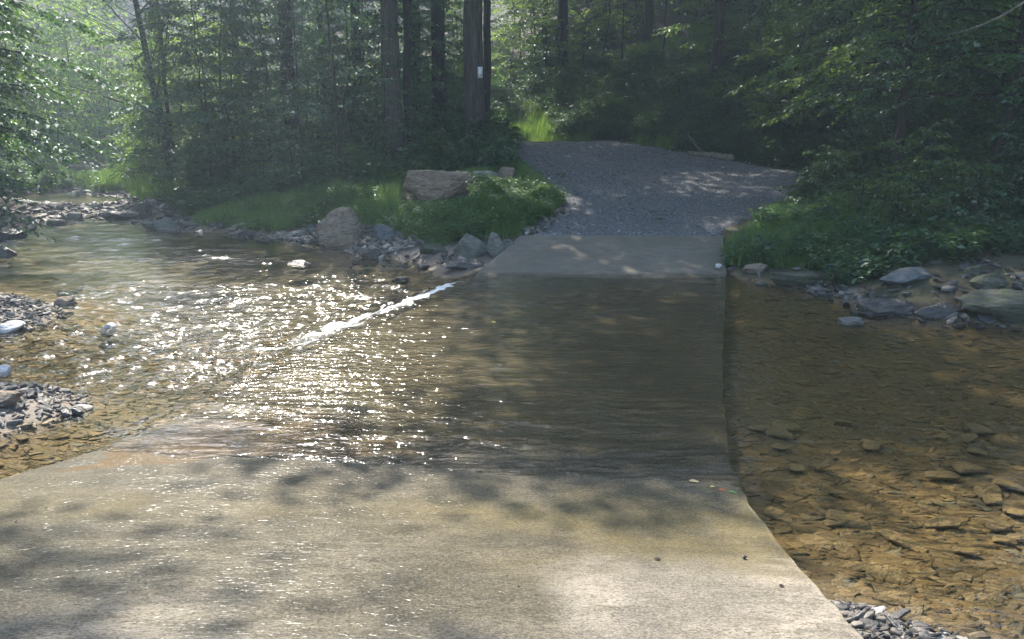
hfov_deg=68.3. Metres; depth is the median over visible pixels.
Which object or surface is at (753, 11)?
forest tree
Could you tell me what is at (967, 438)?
flagstone
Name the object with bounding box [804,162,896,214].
bush
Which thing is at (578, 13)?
understory tree
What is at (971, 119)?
tree
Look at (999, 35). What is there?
shrub
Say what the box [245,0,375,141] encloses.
understory tree
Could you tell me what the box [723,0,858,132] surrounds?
understory tree
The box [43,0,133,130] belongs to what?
understory tree
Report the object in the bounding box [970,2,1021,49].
shrub
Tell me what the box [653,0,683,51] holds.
sapling
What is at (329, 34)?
sapling
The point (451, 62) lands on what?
understory tree
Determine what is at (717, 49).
forest tree
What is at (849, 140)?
bush
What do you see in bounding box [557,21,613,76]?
bush
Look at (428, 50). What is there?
understory tree
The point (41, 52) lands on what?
understory tree
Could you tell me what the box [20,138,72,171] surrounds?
bush
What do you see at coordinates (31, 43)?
understory tree
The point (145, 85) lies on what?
understory tree
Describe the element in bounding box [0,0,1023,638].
ground
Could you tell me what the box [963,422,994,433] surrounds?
flagstone
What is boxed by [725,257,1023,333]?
bank rubble
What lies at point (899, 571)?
flagstone
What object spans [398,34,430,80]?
understory tree
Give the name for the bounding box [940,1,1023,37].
dead bough
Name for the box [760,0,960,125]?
understory tree
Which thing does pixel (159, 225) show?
rock
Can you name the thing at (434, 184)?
boulder
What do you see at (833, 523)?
flagstone
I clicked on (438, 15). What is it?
forest tree
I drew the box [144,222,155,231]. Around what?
rock
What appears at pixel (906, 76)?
beech tree
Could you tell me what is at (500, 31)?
understory tree
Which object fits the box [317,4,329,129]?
forest tree
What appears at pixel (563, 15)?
forest tree
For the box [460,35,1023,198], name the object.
slope undergrowth
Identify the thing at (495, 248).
boulder
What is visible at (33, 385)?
rock
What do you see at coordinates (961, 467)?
flagstone
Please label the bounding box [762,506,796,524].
flagstone
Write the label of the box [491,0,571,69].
understory tree
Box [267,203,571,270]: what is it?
bank rubble
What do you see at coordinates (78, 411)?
rock
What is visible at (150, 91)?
understory tree
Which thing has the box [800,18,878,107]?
shrub
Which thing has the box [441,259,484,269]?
rock
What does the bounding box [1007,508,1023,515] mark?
flagstone
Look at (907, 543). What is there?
flagstone
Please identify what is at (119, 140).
understory tree
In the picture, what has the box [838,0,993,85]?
understory tree
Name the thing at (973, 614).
flagstone
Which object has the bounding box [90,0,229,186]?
understory tree
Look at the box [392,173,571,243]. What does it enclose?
lush weeds
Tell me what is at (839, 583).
flagstone
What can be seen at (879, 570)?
flagstone
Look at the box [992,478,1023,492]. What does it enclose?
flagstone
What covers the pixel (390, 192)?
bank grass
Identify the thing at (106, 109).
understory tree
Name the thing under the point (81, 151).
bush
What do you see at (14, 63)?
overhanging tree
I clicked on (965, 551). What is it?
flagstone
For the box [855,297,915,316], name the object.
rock
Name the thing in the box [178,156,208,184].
shrub
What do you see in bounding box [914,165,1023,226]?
bush
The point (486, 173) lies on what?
rock
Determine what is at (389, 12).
forest tree
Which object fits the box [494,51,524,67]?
shrub
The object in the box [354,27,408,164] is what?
sapling
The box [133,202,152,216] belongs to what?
rock
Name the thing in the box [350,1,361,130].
forest tree
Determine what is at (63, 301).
rock
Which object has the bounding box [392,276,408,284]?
rock
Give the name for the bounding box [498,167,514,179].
rock
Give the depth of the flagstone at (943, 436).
6.70 m
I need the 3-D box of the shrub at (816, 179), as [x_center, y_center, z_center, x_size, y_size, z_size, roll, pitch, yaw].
[6.419,-2.942,15.825,1.742,1.213,1.796,2,14,6]
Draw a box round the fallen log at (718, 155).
[687,135,735,160]
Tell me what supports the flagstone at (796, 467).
on the ground at (740, 286)
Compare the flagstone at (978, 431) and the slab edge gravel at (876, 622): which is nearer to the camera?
the slab edge gravel at (876, 622)
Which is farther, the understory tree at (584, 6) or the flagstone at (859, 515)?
the understory tree at (584, 6)
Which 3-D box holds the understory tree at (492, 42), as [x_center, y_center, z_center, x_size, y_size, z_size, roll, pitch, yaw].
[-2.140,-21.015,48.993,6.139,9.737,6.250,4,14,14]
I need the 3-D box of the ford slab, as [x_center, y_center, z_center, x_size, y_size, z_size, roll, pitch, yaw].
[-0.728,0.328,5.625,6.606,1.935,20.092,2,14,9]
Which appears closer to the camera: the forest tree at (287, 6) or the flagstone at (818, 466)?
the flagstone at (818, 466)
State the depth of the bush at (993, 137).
12.21 m
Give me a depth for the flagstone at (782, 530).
4.78 m
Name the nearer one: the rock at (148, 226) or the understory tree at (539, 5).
the rock at (148, 226)
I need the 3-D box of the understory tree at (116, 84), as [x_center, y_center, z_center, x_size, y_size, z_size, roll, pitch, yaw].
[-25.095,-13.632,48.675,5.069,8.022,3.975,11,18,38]
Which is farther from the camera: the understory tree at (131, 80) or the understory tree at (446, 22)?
the understory tree at (131, 80)
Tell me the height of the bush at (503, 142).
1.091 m
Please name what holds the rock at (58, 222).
on the ground at (740, 286)
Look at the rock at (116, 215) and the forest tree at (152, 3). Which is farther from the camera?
the forest tree at (152, 3)
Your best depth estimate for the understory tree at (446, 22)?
42.67 m
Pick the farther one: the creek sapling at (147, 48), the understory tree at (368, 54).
the understory tree at (368, 54)
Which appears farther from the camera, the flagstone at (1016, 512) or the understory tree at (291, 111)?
the understory tree at (291, 111)
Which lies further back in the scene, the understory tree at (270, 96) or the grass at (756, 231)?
the understory tree at (270, 96)
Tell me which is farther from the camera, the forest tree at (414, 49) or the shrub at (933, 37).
the forest tree at (414, 49)
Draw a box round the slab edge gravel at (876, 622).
[829,599,970,638]
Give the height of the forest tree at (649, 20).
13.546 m
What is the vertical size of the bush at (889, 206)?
1.091 m
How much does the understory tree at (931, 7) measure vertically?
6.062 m
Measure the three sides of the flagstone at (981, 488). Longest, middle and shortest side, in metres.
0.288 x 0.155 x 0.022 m
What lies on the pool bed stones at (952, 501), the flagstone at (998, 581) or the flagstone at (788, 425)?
the flagstone at (998, 581)
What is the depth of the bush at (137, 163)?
33.10 m
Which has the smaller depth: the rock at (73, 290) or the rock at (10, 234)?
the rock at (73, 290)
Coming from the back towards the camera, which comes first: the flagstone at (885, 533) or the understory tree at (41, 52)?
the understory tree at (41, 52)
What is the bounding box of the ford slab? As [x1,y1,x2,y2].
[0,235,862,638]
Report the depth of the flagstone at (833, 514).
5.01 m
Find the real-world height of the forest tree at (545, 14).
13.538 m
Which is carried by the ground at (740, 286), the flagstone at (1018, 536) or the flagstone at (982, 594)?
the flagstone at (982, 594)
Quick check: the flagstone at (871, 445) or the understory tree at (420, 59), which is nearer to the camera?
the flagstone at (871, 445)
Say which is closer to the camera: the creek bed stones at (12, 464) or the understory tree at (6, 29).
the creek bed stones at (12, 464)
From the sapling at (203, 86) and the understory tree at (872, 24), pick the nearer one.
the understory tree at (872, 24)
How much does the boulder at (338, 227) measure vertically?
1.077 m
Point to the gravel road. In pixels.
(589, 161)
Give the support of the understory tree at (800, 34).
on the ground at (740, 286)
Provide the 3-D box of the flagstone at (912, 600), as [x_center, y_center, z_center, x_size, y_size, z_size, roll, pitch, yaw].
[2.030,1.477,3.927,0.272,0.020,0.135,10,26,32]
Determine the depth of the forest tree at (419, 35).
37.64 m
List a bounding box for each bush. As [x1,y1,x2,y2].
[1,133,24,165]
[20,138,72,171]
[65,129,102,170]
[101,124,148,162]
[123,139,161,183]
[154,130,203,170]
[181,137,232,184]
[445,136,486,170]
[483,128,513,151]
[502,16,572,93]
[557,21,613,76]
[649,41,713,105]
[691,66,750,107]
[736,80,795,132]
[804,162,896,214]
[819,119,877,156]
[858,172,927,230]
[861,118,1006,214]
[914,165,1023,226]
[934,86,1023,211]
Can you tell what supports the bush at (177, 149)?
on the ground at (740, 286)
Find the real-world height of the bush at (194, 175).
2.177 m
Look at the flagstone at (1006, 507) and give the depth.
5.33 m
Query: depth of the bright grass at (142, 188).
33.85 m
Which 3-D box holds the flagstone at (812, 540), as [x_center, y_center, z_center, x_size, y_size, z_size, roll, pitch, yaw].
[1.865,1.368,4.638,0.239,0.023,0.147,2,14,38]
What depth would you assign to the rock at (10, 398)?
6.45 m
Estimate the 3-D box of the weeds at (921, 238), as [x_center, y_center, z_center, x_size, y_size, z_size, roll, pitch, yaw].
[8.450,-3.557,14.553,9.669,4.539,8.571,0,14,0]
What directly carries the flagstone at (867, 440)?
on the ground at (740, 286)
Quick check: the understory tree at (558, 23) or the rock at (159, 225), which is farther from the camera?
the understory tree at (558, 23)
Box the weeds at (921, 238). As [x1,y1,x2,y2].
[719,82,1023,289]
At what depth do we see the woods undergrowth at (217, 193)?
23.27 m
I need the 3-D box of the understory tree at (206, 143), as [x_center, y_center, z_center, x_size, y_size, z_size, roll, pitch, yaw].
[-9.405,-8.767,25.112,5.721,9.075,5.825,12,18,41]
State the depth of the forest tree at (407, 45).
25.05 m
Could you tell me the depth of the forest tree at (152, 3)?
43.82 m
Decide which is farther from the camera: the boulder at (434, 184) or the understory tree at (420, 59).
the understory tree at (420, 59)
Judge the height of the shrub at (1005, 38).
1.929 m
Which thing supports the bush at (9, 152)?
on the ground at (740, 286)
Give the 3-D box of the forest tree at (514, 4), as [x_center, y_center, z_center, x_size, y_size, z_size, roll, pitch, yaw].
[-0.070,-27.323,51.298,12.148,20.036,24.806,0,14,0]
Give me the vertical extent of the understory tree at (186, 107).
6.344 m
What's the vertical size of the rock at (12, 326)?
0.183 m
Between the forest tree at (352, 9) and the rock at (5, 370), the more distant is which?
the forest tree at (352, 9)
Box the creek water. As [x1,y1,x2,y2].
[0,191,979,475]
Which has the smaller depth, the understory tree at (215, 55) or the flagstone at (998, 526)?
the flagstone at (998, 526)
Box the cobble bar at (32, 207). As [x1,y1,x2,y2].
[0,185,348,251]
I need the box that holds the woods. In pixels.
[108,0,430,22]
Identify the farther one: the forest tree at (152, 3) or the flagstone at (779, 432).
the forest tree at (152, 3)
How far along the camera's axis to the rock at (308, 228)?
18.33 m
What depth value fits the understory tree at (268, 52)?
54.34 m
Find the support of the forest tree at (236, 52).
on the ground at (740, 286)
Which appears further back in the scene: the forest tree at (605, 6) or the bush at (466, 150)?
the forest tree at (605, 6)
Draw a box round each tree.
[0,0,98,90]
[0,0,147,242]
[0,4,37,59]
[0,4,59,160]
[0,8,83,164]
[0,14,84,157]
[1,0,58,82]
[5,21,91,137]
[9,0,127,164]
[23,0,163,105]
[28,0,149,148]
[32,67,96,169]
[35,7,91,94]
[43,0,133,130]
[50,0,145,163]
[75,64,129,141]
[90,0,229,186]
[90,41,155,162]
[91,0,463,118]
[95,53,146,158]
[101,17,187,171]
[109,63,161,154]
[110,7,197,159]
[112,27,173,137]
[113,40,187,162]
[116,0,272,184]
[118,0,218,167]
[119,31,189,157]
[126,56,182,149]
[137,0,303,184]
[149,25,224,171]
[151,14,236,144]
[160,0,311,159]
[168,9,255,159]
[174,9,261,137]
[183,16,258,141]
[194,31,259,141]
[199,0,328,160]
[201,4,255,121]
[202,0,338,133]
[215,16,280,140]
[225,0,364,161]
[231,0,245,141]
[240,0,432,161]
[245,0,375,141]
[254,0,306,89]
[262,2,330,123]
[278,0,299,160]
[297,2,366,125]
[298,0,429,132]
[298,5,350,123]
[303,4,381,126]
[310,11,382,121]
[317,0,486,120]
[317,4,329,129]
[336,1,402,107]
[348,22,375,110]
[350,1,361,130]
[364,3,426,71]
[365,0,464,119]
[378,0,498,117]
[380,0,404,158]
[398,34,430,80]
[400,0,483,93]
[403,0,411,141]
[410,0,417,110]
[415,1,420,108]
[423,0,483,63]
[428,0,511,107]
[431,0,447,121]
[445,0,524,61]
[463,0,487,135]
[482,0,545,74]
[483,0,490,118]
[483,1,558,59]
[491,0,558,62]
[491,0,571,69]
[494,0,556,9]
[520,0,583,42]
[522,0,585,59]
[542,0,547,61]
[542,0,688,14]
[548,0,626,40]
[557,0,568,66]
[570,0,624,20]
[572,0,643,50]
[576,0,606,40]
[591,0,661,29]
[643,0,653,43]
[650,0,779,53]
[709,0,724,76]
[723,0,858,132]
[746,0,758,23]
[748,0,1023,180]
[753,0,936,129]
[754,0,907,72]
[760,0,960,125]
[801,0,872,29]
[810,0,961,70]
[816,0,1023,164]
[825,1,838,55]
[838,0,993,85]
[853,0,995,52]
[887,0,1018,48]
[918,0,1023,131]
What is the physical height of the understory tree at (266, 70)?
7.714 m
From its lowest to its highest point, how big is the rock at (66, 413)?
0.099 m
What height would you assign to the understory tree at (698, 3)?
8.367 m
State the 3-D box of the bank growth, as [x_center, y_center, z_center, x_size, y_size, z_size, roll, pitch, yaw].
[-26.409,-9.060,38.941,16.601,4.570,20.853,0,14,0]
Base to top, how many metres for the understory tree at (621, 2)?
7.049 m
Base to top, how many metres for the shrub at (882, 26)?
2.419 m
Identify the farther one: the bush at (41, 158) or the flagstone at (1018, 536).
the bush at (41, 158)
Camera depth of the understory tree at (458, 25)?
53.31 m
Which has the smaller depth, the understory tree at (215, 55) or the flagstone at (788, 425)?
the flagstone at (788, 425)
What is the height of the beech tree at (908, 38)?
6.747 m
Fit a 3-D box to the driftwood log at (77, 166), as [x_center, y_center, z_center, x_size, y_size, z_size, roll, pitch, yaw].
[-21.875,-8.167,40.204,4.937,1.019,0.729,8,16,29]
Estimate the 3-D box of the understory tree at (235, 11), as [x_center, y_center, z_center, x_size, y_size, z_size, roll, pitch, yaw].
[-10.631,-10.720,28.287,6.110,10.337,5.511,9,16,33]
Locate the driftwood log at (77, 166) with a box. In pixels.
[68,158,119,170]
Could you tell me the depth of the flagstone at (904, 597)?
3.97 m
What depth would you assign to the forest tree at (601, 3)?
56.01 m
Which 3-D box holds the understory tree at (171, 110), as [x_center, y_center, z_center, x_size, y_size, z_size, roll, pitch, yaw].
[-16.255,-10.178,35.548,4.055,6.418,3.180,-7,15,-26]
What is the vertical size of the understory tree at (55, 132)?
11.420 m
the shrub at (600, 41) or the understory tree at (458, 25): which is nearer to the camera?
the shrub at (600, 41)
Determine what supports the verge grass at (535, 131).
on the ground at (740, 286)
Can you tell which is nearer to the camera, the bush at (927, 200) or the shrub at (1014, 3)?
the bush at (927, 200)
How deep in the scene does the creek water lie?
11.05 m
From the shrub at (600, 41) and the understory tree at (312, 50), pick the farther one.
the shrub at (600, 41)
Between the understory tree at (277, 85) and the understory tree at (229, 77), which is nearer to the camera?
the understory tree at (277, 85)
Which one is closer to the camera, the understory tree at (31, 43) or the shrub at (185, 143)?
the shrub at (185, 143)
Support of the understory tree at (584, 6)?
on the ground at (740, 286)
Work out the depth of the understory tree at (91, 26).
52.64 m
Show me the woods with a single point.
(294, 3)
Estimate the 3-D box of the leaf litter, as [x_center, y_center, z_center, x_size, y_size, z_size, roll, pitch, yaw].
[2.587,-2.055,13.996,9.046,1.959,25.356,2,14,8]
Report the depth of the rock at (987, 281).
10.05 m
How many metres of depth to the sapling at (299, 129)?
21.06 m
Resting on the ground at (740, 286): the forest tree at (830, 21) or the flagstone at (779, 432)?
the forest tree at (830, 21)
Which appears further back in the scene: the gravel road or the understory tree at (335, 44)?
the understory tree at (335, 44)
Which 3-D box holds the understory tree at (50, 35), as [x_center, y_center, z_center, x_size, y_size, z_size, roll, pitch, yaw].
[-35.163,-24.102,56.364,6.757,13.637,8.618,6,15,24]
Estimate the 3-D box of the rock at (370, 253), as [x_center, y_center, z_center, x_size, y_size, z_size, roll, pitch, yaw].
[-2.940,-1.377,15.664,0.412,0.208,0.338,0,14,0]
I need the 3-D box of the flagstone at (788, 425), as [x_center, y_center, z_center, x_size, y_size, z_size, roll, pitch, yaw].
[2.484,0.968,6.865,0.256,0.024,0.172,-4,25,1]
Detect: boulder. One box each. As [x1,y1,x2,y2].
[315,207,364,247]
[403,170,473,200]
[453,233,488,258]
[486,232,503,257]
[957,289,1023,322]
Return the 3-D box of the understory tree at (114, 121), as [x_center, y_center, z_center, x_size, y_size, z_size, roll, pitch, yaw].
[-15.452,-9.178,31.931,4.210,7.008,4.944,-3,14,-13]
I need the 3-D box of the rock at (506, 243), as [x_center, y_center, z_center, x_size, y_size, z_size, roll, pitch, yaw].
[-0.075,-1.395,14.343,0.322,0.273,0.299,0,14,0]
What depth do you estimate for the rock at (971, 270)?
10.58 m
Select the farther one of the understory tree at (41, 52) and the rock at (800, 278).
the understory tree at (41, 52)
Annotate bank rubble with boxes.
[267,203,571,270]
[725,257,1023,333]
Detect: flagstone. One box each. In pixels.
[747,425,768,430]
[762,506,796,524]
[765,426,793,439]
[769,443,790,449]
[771,420,801,431]
[774,527,792,533]
[787,464,804,470]
[796,533,834,550]
[813,463,830,469]
[814,531,854,546]
[822,518,849,526]
[825,509,871,529]
[829,490,846,494]
[831,578,846,588]
[833,419,853,423]
[843,561,905,583]
[850,513,863,519]
[860,439,883,445]
[863,442,879,449]
[870,562,907,575]
[875,590,910,603]
[877,529,905,540]
[888,534,927,552]
[909,596,923,606]
[924,470,960,479]
[924,516,962,527]
[932,434,949,438]
[943,581,976,600]
[950,461,988,472]
[951,546,981,555]
[951,609,983,622]
[962,433,977,443]
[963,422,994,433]
[967,447,987,454]
[970,428,989,434]
[971,585,986,591]
[973,481,1001,500]
[976,591,994,598]
[981,620,1021,636]
[982,494,1002,503]
[982,574,1023,590]
[984,520,1013,531]
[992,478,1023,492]
[992,535,1017,544]
[1002,504,1023,511]
[1006,533,1023,540]
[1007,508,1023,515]
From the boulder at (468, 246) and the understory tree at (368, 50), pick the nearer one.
the boulder at (468, 246)
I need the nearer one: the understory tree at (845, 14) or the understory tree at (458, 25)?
the understory tree at (845, 14)
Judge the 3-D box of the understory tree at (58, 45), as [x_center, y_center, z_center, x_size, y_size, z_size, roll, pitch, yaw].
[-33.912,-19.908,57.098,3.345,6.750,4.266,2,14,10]
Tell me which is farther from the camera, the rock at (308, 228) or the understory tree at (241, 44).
the understory tree at (241, 44)
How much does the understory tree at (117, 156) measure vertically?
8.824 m
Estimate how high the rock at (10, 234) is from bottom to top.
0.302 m
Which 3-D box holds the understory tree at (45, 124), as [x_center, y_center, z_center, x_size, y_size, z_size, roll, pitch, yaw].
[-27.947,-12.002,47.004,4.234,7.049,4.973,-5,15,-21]
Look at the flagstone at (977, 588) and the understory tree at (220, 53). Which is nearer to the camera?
the flagstone at (977, 588)
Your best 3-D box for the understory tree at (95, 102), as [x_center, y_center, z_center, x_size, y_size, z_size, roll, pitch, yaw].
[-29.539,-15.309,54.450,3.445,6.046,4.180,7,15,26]
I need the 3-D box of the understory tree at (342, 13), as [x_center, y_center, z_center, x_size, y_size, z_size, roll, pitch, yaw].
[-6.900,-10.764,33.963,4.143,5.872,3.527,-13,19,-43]
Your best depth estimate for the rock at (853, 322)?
9.43 m
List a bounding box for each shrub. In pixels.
[162,129,225,180]
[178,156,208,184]
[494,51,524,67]
[520,14,558,62]
[590,19,621,49]
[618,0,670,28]
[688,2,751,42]
[775,150,857,205]
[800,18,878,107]
[805,146,879,186]
[862,10,915,71]
[883,1,985,72]
[915,103,977,145]
[918,10,1007,68]
[963,10,1019,64]
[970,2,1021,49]
[983,1,1021,68]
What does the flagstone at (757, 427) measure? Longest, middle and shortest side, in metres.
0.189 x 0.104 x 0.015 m
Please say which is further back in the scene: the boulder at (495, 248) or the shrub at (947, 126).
the shrub at (947, 126)
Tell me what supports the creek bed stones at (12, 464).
on the ground at (740, 286)
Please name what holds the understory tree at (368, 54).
on the ground at (740, 286)
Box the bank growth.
[0,156,116,191]
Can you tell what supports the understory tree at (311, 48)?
on the ground at (740, 286)
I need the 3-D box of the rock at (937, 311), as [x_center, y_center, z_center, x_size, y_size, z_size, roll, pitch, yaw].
[5.471,-0.110,9.746,0.633,0.218,0.314,0,14,0]
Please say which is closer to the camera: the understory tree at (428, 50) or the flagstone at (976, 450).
the flagstone at (976, 450)
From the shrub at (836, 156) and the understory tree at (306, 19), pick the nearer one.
the shrub at (836, 156)
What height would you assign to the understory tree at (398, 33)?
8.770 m
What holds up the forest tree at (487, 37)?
on the ground at (740, 286)
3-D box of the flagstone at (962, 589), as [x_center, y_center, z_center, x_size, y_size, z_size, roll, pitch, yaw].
[2.427,1.492,4.091,0.217,0.021,0.158,-12,22,-35]
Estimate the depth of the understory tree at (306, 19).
38.58 m
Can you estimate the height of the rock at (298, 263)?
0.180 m
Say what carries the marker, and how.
attached to the forest tree at (474, 103)
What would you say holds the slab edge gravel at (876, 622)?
on the ground at (740, 286)
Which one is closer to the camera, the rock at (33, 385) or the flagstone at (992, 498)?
the flagstone at (992, 498)
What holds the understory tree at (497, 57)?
on the ground at (740, 286)
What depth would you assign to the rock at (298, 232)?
18.33 m
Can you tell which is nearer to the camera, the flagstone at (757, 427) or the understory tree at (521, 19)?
the flagstone at (757, 427)
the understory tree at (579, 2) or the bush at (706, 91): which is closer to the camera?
the bush at (706, 91)
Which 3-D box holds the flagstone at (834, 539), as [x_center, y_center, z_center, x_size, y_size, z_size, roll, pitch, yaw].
[1.971,1.377,4.661,0.266,0.026,0.148,18,28,29]
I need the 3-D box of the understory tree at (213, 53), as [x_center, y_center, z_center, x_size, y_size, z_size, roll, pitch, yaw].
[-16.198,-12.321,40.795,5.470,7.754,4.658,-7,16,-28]
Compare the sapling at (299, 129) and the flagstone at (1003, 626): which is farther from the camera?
the sapling at (299, 129)
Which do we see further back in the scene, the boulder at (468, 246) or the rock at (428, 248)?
the rock at (428, 248)
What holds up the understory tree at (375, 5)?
on the ground at (740, 286)
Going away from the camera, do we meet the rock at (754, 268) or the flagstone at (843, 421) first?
the flagstone at (843, 421)
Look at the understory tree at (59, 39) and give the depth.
49.56 m
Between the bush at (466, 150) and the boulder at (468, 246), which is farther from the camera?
the bush at (466, 150)
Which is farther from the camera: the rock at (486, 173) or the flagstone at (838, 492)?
the rock at (486, 173)
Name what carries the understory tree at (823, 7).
on the ground at (740, 286)
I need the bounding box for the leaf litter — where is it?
[15,148,817,626]
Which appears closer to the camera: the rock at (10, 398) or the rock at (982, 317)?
the rock at (10, 398)
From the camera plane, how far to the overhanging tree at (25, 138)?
17.35 m
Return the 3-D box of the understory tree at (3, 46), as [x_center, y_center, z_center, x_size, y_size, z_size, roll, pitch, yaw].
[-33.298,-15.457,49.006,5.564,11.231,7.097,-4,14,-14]
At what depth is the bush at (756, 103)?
23.38 m
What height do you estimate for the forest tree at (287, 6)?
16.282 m
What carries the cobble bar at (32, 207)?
on the ground at (740, 286)
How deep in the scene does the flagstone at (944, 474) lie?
5.87 m
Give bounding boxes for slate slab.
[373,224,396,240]
[879,267,930,284]
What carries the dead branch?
on the ground at (740, 286)
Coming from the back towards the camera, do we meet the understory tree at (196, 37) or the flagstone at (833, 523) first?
the understory tree at (196, 37)
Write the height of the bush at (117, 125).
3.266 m
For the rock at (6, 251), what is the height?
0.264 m
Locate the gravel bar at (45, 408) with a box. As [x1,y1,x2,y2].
[0,292,93,434]
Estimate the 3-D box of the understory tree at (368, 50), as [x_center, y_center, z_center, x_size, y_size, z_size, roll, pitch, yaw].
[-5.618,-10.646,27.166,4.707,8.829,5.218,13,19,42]
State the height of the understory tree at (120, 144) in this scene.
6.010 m
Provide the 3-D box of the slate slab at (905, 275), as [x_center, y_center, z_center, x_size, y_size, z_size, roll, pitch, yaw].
[5.566,-0.612,10.711,0.729,0.174,0.476,-7,14,2]
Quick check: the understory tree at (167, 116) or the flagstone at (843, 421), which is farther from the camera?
the understory tree at (167, 116)
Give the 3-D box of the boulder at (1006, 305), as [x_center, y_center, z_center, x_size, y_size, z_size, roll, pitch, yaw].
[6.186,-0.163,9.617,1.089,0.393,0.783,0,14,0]
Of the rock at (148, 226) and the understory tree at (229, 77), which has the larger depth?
the understory tree at (229, 77)
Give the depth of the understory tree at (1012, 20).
20.22 m
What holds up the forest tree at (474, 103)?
on the ground at (740, 286)
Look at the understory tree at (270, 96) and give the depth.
25.33 m
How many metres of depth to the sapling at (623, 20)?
35.69 m
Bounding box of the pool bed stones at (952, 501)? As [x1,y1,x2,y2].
[724,288,1023,638]
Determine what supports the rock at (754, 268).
on the ground at (740, 286)
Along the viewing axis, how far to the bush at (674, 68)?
28.92 m
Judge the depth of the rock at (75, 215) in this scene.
22.80 m
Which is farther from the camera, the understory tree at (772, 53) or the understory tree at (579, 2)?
the understory tree at (579, 2)
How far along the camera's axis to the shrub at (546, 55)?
41.35 m
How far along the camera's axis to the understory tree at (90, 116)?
47.60 m
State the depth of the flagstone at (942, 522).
5.04 m
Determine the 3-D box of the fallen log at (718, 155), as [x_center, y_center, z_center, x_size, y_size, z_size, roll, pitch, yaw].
[6.191,-5.328,23.417,0.308,0.801,1.815,-12,18,-40]
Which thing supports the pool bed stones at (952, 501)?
on the ground at (740, 286)
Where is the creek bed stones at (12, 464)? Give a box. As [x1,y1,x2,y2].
[0,313,345,477]
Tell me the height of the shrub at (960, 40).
1.772 m
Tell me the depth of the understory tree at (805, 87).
20.80 m
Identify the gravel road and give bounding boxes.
[514,141,803,235]
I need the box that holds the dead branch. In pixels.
[31,160,60,175]
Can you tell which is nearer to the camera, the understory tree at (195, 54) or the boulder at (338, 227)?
the boulder at (338, 227)
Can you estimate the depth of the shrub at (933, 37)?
20.49 m
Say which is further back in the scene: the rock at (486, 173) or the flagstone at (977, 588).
the rock at (486, 173)
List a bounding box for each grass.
[72,156,188,200]
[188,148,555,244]
[476,0,919,149]
[717,189,901,268]
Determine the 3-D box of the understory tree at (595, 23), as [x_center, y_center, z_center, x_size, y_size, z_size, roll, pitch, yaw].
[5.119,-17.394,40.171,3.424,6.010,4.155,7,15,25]
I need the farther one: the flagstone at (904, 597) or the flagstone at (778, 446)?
the flagstone at (778, 446)
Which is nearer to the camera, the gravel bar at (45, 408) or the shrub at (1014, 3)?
the gravel bar at (45, 408)
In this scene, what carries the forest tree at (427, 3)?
on the ground at (740, 286)
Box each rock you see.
[0,229,27,240]
[0,245,16,258]
[0,320,25,333]
[0,364,11,377]
[0,390,20,406]
[26,382,43,390]
[46,219,67,226]
[54,296,77,307]
[55,287,82,296]
[60,408,72,418]
[66,212,82,220]
[72,406,84,416]
[99,322,115,337]
[101,211,142,220]
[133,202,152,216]
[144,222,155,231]
[153,218,176,232]
[287,229,305,236]
[287,260,311,269]
[306,225,313,234]
[361,248,379,258]
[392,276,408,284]
[419,244,445,253]
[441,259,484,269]
[471,171,499,180]
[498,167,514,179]
[502,239,514,248]
[741,263,767,273]
[769,271,821,286]
[837,317,864,328]
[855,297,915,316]
[914,302,962,319]
[964,266,980,274]
[969,273,1008,289]
[976,313,998,321]
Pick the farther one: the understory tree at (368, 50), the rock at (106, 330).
the understory tree at (368, 50)
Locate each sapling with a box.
[0,0,226,180]
[173,0,244,185]
[270,0,330,185]
[278,0,380,178]
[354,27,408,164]
[603,0,637,57]
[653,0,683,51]
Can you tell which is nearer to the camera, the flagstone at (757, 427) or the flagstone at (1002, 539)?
the flagstone at (1002, 539)
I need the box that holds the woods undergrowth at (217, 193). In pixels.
[0,44,523,216]

